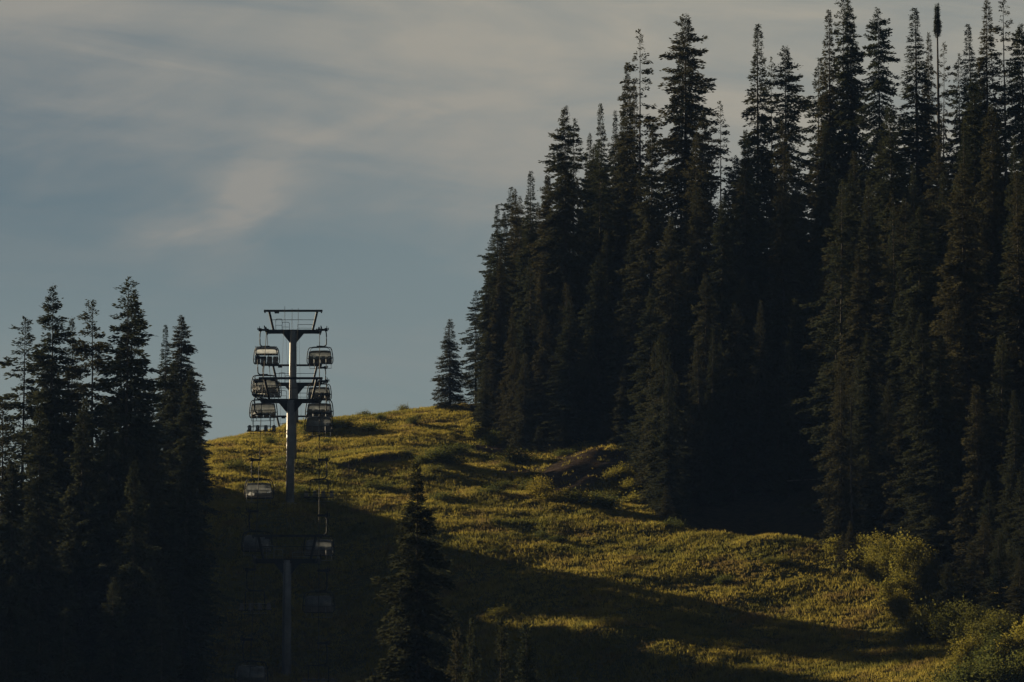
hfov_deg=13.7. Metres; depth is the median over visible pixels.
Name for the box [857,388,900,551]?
fir tree
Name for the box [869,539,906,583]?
shrub
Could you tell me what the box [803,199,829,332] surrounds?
fir tree
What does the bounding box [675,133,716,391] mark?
fir tree
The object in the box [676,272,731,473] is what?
fir tree
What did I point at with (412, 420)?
shrub
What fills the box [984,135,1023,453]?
fir tree
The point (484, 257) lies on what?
fir tree
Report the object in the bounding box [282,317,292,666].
signal wire
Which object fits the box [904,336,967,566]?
fir tree
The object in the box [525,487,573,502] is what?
shrub
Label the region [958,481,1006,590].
fir tree
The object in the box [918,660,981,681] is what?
shrub
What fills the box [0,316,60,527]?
fir tree
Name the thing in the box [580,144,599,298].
fir tree
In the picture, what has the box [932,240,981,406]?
fir tree
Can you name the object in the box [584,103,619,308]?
fir tree
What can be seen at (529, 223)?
fir tree
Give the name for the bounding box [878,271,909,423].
fir tree
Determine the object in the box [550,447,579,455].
shrub
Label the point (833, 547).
shrub
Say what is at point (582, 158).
fir tree
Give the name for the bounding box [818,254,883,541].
fir tree
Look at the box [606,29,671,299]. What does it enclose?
fir tree
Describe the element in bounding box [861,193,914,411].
fir tree
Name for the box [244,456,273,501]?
lift chair
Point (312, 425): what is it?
lift chair
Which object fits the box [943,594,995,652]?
shrub
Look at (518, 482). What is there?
shrub
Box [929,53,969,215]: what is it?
fir tree
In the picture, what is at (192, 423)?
fir tree
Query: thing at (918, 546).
shrub
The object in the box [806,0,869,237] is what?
fir tree
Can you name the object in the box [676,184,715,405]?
fir tree
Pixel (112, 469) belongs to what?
fir tree
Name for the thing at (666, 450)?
fir tree
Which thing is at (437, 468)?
shrub
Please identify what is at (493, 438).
shrub
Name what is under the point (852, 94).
fir tree
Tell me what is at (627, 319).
fir tree
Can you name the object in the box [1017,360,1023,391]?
fir tree
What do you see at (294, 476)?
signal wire
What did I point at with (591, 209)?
fir tree
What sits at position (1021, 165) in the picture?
fir tree
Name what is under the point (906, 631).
shrub
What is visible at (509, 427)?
fir tree
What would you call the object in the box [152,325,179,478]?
fir tree
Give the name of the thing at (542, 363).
fir tree
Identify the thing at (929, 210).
fir tree
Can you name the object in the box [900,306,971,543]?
fir tree
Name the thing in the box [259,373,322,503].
lift tower
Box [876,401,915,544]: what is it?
fir tree
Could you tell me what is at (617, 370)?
fir tree
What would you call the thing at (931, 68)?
fir tree
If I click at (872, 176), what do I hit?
fir tree
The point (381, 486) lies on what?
shrub
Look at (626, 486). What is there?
shrub
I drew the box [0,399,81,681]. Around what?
fir tree
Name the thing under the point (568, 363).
fir tree
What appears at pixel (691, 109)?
fir tree
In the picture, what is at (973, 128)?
fir tree
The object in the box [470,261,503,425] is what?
fir tree
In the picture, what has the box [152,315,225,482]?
fir tree
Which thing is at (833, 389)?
fir tree
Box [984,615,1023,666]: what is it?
shrub
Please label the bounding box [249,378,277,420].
lift chair
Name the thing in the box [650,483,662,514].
fir tree
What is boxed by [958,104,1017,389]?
fir tree
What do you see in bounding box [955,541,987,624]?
fir tree
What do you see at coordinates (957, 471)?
fir tree
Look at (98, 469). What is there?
fir tree
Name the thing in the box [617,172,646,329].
fir tree
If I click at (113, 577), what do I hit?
fir tree
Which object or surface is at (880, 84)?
fir tree
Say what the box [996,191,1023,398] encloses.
fir tree
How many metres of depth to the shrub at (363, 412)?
418.23 m
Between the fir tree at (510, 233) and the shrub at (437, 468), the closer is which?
the shrub at (437, 468)
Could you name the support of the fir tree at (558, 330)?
on the hillside
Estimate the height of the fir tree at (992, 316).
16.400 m
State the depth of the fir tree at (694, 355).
365.19 m
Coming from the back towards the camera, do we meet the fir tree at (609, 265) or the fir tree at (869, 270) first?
the fir tree at (609, 265)
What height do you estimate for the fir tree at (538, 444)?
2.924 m
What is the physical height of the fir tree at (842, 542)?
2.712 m
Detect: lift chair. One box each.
[234,635,267,681]
[238,567,271,613]
[241,507,272,554]
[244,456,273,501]
[247,393,276,433]
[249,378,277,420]
[251,354,277,395]
[253,326,279,363]
[257,363,281,397]
[302,566,334,616]
[303,457,334,501]
[303,511,334,560]
[304,391,332,436]
[305,378,333,417]
[306,366,331,403]
[307,326,332,368]
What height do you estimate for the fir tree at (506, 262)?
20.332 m
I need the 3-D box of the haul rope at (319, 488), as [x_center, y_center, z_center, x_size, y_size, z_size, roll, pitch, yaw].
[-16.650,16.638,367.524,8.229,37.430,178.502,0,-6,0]
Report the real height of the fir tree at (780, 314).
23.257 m
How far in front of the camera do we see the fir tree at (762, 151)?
396.78 m
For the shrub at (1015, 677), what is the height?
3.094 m
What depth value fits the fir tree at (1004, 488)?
295.57 m
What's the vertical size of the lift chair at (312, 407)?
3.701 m
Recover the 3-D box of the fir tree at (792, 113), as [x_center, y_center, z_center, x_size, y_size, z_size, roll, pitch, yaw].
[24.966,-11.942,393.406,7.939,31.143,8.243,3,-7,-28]
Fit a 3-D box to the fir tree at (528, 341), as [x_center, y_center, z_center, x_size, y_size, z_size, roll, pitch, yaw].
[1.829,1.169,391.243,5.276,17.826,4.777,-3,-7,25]
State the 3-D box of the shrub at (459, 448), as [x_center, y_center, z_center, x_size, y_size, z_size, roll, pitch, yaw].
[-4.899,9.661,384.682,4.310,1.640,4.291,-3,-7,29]
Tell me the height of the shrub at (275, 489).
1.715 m
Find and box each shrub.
[218,458,250,468]
[256,481,285,495]
[262,456,281,461]
[263,436,280,443]
[285,484,311,497]
[296,418,311,434]
[296,488,329,502]
[316,437,332,442]
[331,416,357,429]
[331,419,349,428]
[357,410,372,414]
[357,419,382,430]
[360,478,383,488]
[373,412,386,419]
[374,481,398,489]
[396,401,410,409]
[396,449,416,454]
[405,412,423,424]
[413,454,435,464]
[419,443,461,462]
[422,463,446,471]
[426,488,462,500]
[433,448,472,464]
[439,439,476,453]
[460,418,493,437]
[474,428,506,445]
[476,484,506,494]
[483,547,505,553]
[485,516,504,524]
[485,603,529,616]
[488,480,515,486]
[489,446,546,462]
[494,460,516,467]
[513,475,553,490]
[513,477,524,484]
[520,468,539,476]
[522,474,553,496]
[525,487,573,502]
[528,529,552,538]
[542,534,566,542]
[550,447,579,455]
[557,486,588,502]
[560,486,613,507]
[590,492,627,510]
[597,489,625,496]
[601,461,635,479]
[615,477,646,493]
[618,567,633,576]
[619,486,646,504]
[620,497,637,502]
[654,516,688,528]
[711,573,735,584]
[763,556,776,562]
[770,554,795,563]
[777,535,797,541]
[814,530,864,553]
[843,532,875,568]
[856,528,902,570]
[857,546,882,585]
[866,567,927,603]
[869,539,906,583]
[881,527,930,582]
[883,586,917,619]
[895,545,944,592]
[896,606,932,639]
[897,596,958,640]
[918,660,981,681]
[923,598,972,644]
[933,646,1013,681]
[936,632,984,670]
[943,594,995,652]
[949,605,1009,650]
[964,626,1021,665]
[967,647,1023,681]
[970,606,1023,649]
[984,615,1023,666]
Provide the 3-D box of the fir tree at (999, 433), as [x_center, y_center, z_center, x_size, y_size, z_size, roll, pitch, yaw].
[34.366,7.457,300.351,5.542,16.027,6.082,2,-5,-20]
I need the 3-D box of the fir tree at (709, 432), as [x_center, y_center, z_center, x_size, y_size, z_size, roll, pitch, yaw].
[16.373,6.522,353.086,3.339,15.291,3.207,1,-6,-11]
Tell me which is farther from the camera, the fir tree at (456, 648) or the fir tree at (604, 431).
the fir tree at (604, 431)
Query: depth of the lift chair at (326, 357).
378.56 m
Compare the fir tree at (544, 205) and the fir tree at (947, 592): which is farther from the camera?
the fir tree at (544, 205)
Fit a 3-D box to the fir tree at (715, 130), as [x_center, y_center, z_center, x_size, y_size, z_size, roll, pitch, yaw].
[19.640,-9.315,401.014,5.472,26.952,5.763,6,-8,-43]
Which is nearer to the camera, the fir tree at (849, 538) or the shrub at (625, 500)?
the fir tree at (849, 538)
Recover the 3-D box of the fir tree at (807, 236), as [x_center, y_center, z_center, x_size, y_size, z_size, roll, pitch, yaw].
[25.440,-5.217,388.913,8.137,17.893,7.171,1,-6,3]
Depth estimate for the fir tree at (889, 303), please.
329.36 m
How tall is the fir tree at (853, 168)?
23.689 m
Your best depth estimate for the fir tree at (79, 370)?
309.46 m
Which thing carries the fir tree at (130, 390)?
on the hillside
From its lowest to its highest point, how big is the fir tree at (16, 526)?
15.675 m
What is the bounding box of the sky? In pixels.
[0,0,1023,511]
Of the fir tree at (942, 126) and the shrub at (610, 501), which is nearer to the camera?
the shrub at (610, 501)
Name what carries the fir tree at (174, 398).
on the hillside
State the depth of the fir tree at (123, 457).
299.12 m
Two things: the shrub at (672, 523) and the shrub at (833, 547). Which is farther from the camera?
the shrub at (672, 523)
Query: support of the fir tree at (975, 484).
on the hillside
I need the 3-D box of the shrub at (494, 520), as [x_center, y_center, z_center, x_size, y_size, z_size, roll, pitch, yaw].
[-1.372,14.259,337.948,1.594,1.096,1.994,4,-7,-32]
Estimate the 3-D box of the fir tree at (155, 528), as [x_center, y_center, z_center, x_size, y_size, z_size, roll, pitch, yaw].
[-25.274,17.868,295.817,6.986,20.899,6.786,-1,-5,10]
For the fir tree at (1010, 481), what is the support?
on the hillside
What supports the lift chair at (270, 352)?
hanging from the haul rope at (257, 504)
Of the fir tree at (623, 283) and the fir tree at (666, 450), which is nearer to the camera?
the fir tree at (666, 450)
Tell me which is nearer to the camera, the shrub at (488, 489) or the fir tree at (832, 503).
the fir tree at (832, 503)
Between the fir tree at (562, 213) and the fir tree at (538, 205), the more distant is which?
the fir tree at (538, 205)
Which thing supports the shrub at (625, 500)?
on the hillside
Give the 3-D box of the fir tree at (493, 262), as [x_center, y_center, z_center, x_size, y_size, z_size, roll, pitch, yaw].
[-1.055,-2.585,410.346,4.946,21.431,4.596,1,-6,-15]
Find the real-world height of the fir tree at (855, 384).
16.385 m
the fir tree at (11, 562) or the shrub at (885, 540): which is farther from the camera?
the shrub at (885, 540)
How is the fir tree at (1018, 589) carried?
on the hillside
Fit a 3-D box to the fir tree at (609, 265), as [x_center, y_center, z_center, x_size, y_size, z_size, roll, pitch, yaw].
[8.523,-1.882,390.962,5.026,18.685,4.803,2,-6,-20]
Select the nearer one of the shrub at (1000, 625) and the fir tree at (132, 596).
the shrub at (1000, 625)
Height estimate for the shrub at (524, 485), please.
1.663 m
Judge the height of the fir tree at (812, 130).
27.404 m
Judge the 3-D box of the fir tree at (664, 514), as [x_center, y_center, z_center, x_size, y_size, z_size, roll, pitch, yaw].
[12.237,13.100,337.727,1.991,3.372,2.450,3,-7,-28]
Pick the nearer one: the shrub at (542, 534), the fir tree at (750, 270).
the shrub at (542, 534)
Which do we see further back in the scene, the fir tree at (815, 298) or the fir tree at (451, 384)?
the fir tree at (451, 384)
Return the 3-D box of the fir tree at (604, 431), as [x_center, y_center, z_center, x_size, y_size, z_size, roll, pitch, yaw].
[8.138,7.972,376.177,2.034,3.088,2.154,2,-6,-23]
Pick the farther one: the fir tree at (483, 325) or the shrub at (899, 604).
the fir tree at (483, 325)
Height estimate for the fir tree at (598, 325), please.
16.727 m
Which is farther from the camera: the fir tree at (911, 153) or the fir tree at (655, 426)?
the fir tree at (911, 153)
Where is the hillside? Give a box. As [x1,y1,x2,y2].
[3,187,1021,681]
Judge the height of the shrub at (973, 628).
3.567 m
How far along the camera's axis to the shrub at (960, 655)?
266.87 m
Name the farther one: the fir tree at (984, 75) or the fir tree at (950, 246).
the fir tree at (984, 75)
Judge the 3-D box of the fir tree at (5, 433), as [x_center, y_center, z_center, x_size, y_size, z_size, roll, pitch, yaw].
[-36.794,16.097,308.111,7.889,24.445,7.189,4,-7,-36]
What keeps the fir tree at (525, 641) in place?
on the hillside
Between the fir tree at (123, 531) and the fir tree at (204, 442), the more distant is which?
the fir tree at (204, 442)
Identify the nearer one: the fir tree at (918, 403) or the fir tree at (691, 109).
the fir tree at (918, 403)
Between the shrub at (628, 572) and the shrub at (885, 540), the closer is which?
the shrub at (885, 540)
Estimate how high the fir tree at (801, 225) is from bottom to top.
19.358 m
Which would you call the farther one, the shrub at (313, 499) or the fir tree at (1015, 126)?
the fir tree at (1015, 126)
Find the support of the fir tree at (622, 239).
on the hillside
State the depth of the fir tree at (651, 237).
382.06 m
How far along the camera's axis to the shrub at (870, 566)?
302.73 m
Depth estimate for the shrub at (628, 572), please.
314.76 m
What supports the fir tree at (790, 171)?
on the hillside
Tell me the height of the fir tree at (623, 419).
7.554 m
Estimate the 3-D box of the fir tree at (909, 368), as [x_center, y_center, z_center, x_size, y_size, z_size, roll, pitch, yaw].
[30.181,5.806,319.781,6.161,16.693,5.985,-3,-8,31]
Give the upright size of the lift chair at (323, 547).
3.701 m
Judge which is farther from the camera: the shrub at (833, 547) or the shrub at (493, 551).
the shrub at (493, 551)
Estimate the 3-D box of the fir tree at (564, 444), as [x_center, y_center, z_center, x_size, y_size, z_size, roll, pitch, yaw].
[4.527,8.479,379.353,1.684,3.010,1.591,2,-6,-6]
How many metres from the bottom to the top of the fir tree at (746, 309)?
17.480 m
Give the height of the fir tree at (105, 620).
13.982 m
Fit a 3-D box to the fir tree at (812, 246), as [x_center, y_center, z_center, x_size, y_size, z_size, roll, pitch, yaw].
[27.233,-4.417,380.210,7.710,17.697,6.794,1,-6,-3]
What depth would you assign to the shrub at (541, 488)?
350.34 m
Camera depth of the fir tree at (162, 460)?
311.63 m
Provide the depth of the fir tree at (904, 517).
308.01 m
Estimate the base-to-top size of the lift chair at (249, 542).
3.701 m
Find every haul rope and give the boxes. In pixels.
[249,331,273,681]
[318,332,319,681]
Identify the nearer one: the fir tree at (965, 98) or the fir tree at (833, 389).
the fir tree at (833, 389)
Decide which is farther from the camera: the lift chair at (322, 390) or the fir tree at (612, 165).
the fir tree at (612, 165)
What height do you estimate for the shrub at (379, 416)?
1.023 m
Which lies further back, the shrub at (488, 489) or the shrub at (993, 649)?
the shrub at (488, 489)
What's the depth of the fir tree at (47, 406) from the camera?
322.13 m
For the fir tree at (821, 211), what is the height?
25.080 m
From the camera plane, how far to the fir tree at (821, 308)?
355.68 m
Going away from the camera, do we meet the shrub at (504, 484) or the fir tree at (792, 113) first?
the shrub at (504, 484)
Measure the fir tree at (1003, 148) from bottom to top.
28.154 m
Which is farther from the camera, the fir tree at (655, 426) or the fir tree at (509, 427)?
the fir tree at (509, 427)
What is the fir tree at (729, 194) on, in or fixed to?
on the hillside
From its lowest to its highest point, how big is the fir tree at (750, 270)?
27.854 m
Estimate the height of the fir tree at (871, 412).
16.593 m
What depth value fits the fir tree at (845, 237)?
339.70 m
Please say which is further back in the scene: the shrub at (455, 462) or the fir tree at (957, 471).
the shrub at (455, 462)
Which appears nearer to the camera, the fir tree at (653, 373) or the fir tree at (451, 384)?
the fir tree at (653, 373)
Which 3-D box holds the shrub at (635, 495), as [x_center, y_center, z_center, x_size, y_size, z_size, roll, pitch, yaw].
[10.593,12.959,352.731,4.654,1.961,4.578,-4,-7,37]
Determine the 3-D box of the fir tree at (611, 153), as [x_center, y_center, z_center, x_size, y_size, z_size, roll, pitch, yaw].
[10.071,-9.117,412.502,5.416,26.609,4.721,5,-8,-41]
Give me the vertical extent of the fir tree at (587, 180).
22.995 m
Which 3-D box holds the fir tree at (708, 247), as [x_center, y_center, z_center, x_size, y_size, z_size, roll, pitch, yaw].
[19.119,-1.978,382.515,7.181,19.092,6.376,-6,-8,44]
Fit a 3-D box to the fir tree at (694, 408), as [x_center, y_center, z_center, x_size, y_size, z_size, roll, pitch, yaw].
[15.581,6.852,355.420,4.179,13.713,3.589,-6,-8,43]
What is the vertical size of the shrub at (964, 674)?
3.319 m
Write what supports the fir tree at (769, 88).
on the hillside
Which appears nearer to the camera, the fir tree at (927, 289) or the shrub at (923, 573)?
the shrub at (923, 573)
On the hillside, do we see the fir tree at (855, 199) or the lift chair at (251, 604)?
the fir tree at (855, 199)
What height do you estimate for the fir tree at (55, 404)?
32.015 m
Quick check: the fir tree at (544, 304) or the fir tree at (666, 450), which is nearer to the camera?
the fir tree at (666, 450)
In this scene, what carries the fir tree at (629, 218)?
on the hillside
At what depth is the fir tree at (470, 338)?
422.95 m
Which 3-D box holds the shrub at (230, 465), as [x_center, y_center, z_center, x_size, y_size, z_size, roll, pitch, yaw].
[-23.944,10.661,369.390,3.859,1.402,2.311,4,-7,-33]
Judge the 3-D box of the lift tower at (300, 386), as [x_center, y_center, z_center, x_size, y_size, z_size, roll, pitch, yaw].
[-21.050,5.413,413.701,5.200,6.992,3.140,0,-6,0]
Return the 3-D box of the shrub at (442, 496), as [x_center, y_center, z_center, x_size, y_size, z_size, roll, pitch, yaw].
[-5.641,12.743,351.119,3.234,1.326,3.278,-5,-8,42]
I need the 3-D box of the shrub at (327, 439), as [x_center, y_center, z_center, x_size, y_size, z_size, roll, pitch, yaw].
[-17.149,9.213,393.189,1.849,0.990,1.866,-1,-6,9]
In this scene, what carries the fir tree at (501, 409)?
on the hillside
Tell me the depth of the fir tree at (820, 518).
335.57 m
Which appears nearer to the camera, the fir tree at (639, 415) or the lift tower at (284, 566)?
the lift tower at (284, 566)
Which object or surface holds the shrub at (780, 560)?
on the hillside
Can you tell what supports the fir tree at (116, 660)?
on the hillside
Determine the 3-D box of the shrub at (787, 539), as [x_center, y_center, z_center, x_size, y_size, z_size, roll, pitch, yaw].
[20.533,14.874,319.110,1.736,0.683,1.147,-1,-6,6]
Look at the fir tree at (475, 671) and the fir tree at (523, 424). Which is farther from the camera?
the fir tree at (523, 424)
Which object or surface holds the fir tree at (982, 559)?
on the hillside
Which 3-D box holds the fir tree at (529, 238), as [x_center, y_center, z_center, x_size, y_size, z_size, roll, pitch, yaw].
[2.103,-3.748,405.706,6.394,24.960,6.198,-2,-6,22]
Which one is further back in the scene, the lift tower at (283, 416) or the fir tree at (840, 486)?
the lift tower at (283, 416)
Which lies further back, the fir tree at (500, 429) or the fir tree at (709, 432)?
the fir tree at (500, 429)
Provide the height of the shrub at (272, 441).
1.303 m
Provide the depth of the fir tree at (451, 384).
417.58 m
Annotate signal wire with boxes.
[272,313,287,678]
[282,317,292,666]
[290,313,300,673]
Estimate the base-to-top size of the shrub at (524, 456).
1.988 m
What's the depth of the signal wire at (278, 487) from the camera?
324.56 m
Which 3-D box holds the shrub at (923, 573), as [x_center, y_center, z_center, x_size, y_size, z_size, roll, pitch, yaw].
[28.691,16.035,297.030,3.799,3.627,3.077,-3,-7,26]
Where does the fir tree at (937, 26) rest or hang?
on the hillside
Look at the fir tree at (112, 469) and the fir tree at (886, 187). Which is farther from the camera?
the fir tree at (886, 187)
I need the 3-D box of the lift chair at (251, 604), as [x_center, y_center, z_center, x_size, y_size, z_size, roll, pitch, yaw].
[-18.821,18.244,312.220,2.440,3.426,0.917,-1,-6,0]
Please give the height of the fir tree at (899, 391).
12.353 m
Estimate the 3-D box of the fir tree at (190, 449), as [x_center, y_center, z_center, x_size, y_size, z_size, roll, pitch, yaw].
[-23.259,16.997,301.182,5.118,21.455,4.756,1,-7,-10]
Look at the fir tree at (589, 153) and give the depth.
427.15 m
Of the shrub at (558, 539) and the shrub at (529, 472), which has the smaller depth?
the shrub at (558, 539)
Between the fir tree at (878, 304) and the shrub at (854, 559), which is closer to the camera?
the shrub at (854, 559)
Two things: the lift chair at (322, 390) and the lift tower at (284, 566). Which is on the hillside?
the lift tower at (284, 566)
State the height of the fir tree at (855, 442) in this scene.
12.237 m
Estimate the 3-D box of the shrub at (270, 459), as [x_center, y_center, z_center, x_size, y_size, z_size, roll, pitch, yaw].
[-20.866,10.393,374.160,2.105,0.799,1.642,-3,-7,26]
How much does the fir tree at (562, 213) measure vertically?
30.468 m
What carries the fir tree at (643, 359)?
on the hillside
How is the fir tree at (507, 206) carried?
on the hillside
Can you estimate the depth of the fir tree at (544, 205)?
424.85 m
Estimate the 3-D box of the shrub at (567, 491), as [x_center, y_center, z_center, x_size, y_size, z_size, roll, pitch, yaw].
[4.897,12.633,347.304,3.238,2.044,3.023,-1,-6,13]
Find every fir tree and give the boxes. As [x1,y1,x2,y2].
[0,285,88,619]
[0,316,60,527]
[0,397,25,576]
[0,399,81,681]
[0,461,47,679]
[0,510,36,606]
[24,355,63,541]
[41,299,139,580]
[44,397,110,665]
[48,276,181,630]
[49,409,105,608]
[57,317,83,574]
[71,407,137,681]
[83,581,139,681]
[84,432,157,656]
[90,289,207,612]
[90,443,165,667]
[94,576,134,680]
[95,461,173,681]
[97,574,127,668]
[135,450,182,673]
[144,377,179,598]
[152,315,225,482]
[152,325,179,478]
[156,462,238,681]
[157,360,195,497]
[164,369,242,656]
[165,431,214,679]
[178,363,216,494]
[195,391,218,484]
[356,460,471,681]
[429,319,473,408]
[445,624,463,681]
[456,291,485,403]
[458,618,482,681]
[466,364,499,435]
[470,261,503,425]
[471,236,494,375]
[473,229,517,373]
[474,205,512,405]
[481,187,524,297]
[485,248,512,428]
[492,615,516,681]
[493,308,520,440]
[494,212,518,326]
[496,350,521,430]
[497,376,521,435]
[499,347,530,448]
[504,219,551,347]
[505,189,522,293]
[505,196,528,335]
[505,258,549,440]
[506,354,543,451]
[507,171,544,369]
[507,202,538,268]
[514,617,538,681]
[516,202,552,311]
[517,174,574,375]
[521,313,561,446]
[523,273,556,406]
[526,440,535,451]
[531,426,549,453]
[533,105,601,376]
[534,301,594,445]
[535,118,603,352]
[538,176,552,235]
[540,283,581,438]
[549,151,583,346]
[554,421,570,449]
[557,255,630,432]
[571,139,623,361]
[573,164,621,371]
[575,147,606,331]
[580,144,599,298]
[581,132,592,230]
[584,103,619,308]
[589,220,621,397]
[594,414,612,445]
[600,330,636,435]
[603,111,624,270]
[604,124,679,420]
[605,70,641,350]
[605,237,643,420]
[605,368,637,446]
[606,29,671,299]
[607,134,625,239]
[612,222,641,371]
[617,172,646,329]
[617,206,648,330]
[617,288,680,471]
[618,78,655,296]
[618,106,628,182]
[622,344,690,492]
[622,348,647,451]
[630,334,695,514]
[631,350,642,421]
[633,395,655,475]
[634,398,688,503]
[635,14,730,360]
[638,224,690,410]
[639,406,677,501]
[643,216,697,418]
[644,363,692,520]
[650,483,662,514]
[656,485,678,523]
[657,37,707,365]
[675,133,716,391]
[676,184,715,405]
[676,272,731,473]
[679,111,719,306]
[679,199,748,411]
[679,301,716,457]
[680,224,707,364]
[681,342,717,499]
[691,234,739,377]
[695,328,730,508]
[700,303,767,502]
[706,155,760,274]
[706,216,733,342]
[707,101,733,250]
[715,279,772,469]
[726,137,778,367]
[726,168,771,404]
[727,23,779,356]
[728,129,770,413]
[742,300,775,490]
[750,45,816,343]
[754,121,816,405]
[755,180,809,432]
[759,56,783,257]
[767,187,811,340]
[772,180,809,378]
[789,58,842,283]
[791,179,877,514]
[795,253,838,455]
[799,194,829,357]
[799,197,873,473]
[800,173,878,458]
[803,121,839,365]
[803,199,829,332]
[803,286,822,448]
[805,9,846,244]
[805,263,825,390]
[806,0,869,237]
[811,357,868,548]
[812,247,883,443]
[812,343,851,535]
[818,0,874,241]
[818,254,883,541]
[821,297,850,498]
[823,458,857,538]
[832,532,846,565]
[834,397,867,542]
[836,332,900,542]
[839,177,888,402]
[839,521,856,567]
[840,151,867,265]
[842,353,876,492]
[846,7,914,277]
[854,104,922,351]
[856,378,898,528]
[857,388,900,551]
[859,140,903,280]
[860,373,915,525]
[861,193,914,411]
[870,179,888,301]
[874,197,932,449]
[875,206,909,418]
[875,307,926,518]
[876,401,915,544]
[878,208,958,461]
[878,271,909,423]
[890,313,953,561]
[894,7,950,301]
[895,161,1018,509]
[895,454,922,547]
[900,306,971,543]
[903,163,933,336]
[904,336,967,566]
[914,134,952,336]
[916,171,951,340]
[919,32,944,277]
[923,42,955,238]
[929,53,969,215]
[932,2,942,270]
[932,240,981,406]
[932,562,963,613]
[934,427,975,567]
[936,383,1002,576]
[940,122,982,379]
[943,78,1005,269]
[947,24,1001,257]
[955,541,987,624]
[956,514,1009,605]
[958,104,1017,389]
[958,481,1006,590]
[962,425,999,538]
[964,260,1001,463]
[968,0,1013,243]
[968,334,1023,546]
[973,534,1019,622]
[977,23,1023,251]
[979,0,1021,261]
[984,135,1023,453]
[986,169,1023,466]
[990,460,1021,580]
[993,390,1023,538]
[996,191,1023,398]
[999,444,1023,533]
[1001,471,1023,587]
[1002,557,1023,628]
[1009,152,1023,251]
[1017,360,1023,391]
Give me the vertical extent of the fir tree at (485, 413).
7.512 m
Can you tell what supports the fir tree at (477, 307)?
on the hillside
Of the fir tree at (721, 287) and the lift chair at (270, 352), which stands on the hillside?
the fir tree at (721, 287)
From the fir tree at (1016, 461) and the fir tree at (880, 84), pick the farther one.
the fir tree at (880, 84)
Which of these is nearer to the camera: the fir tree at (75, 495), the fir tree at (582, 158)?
the fir tree at (75, 495)
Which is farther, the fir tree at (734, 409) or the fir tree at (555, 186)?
the fir tree at (555, 186)
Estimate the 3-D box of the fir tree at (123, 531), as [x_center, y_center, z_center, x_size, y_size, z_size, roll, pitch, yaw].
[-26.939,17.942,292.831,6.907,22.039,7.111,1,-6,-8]
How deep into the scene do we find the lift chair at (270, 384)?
365.04 m
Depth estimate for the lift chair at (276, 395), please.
399.57 m
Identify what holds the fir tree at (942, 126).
on the hillside
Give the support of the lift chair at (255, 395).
hanging from the haul rope at (257, 504)
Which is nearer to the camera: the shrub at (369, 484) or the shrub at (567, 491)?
the shrub at (567, 491)
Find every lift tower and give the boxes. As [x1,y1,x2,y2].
[252,532,321,676]
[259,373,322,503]
[264,310,322,458]
[270,361,321,423]
[276,415,304,425]
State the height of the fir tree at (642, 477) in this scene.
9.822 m
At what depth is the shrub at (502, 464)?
373.80 m
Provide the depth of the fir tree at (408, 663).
225.34 m
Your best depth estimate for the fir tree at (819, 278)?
366.15 m
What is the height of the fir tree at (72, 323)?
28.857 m
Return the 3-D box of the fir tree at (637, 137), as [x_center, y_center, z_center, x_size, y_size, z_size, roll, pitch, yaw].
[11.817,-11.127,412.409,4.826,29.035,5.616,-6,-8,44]
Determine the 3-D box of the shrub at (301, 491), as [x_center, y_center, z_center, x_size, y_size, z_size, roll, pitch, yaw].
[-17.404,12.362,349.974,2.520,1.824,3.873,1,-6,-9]
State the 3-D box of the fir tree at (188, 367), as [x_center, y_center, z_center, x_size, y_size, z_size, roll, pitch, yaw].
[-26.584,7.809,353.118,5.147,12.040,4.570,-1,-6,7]
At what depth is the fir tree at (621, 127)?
419.81 m
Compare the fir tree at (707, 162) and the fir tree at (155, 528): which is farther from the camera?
the fir tree at (707, 162)
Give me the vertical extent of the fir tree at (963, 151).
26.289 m
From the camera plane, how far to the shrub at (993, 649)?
262.97 m
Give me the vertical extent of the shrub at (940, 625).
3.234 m
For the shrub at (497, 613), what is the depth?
308.25 m
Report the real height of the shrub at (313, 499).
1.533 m
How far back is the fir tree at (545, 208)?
400.79 m
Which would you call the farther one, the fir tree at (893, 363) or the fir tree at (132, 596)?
the fir tree at (893, 363)
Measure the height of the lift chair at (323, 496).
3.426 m
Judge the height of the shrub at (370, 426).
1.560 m
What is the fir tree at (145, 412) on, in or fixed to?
on the hillside
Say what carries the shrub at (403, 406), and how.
on the hillside
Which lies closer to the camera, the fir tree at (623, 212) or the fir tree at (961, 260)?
the fir tree at (961, 260)
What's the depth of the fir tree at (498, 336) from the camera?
402.15 m
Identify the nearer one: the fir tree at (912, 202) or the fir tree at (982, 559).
the fir tree at (982, 559)
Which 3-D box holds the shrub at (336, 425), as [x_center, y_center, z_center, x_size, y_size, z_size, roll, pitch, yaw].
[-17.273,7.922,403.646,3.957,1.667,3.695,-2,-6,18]
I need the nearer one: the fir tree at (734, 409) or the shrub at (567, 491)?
the shrub at (567, 491)
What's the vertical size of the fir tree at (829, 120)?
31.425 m
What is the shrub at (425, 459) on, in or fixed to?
on the hillside
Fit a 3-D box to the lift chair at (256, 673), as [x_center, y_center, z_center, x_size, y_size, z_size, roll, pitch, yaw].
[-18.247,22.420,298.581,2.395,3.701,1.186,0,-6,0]
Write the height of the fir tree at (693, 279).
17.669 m
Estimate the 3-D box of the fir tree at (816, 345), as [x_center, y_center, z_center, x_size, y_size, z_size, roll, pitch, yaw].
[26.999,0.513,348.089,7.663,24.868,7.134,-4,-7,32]
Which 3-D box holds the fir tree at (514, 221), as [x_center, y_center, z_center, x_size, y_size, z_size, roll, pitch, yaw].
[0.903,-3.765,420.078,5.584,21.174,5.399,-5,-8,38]
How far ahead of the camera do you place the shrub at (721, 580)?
310.36 m
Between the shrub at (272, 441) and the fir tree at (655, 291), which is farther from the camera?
the shrub at (272, 441)

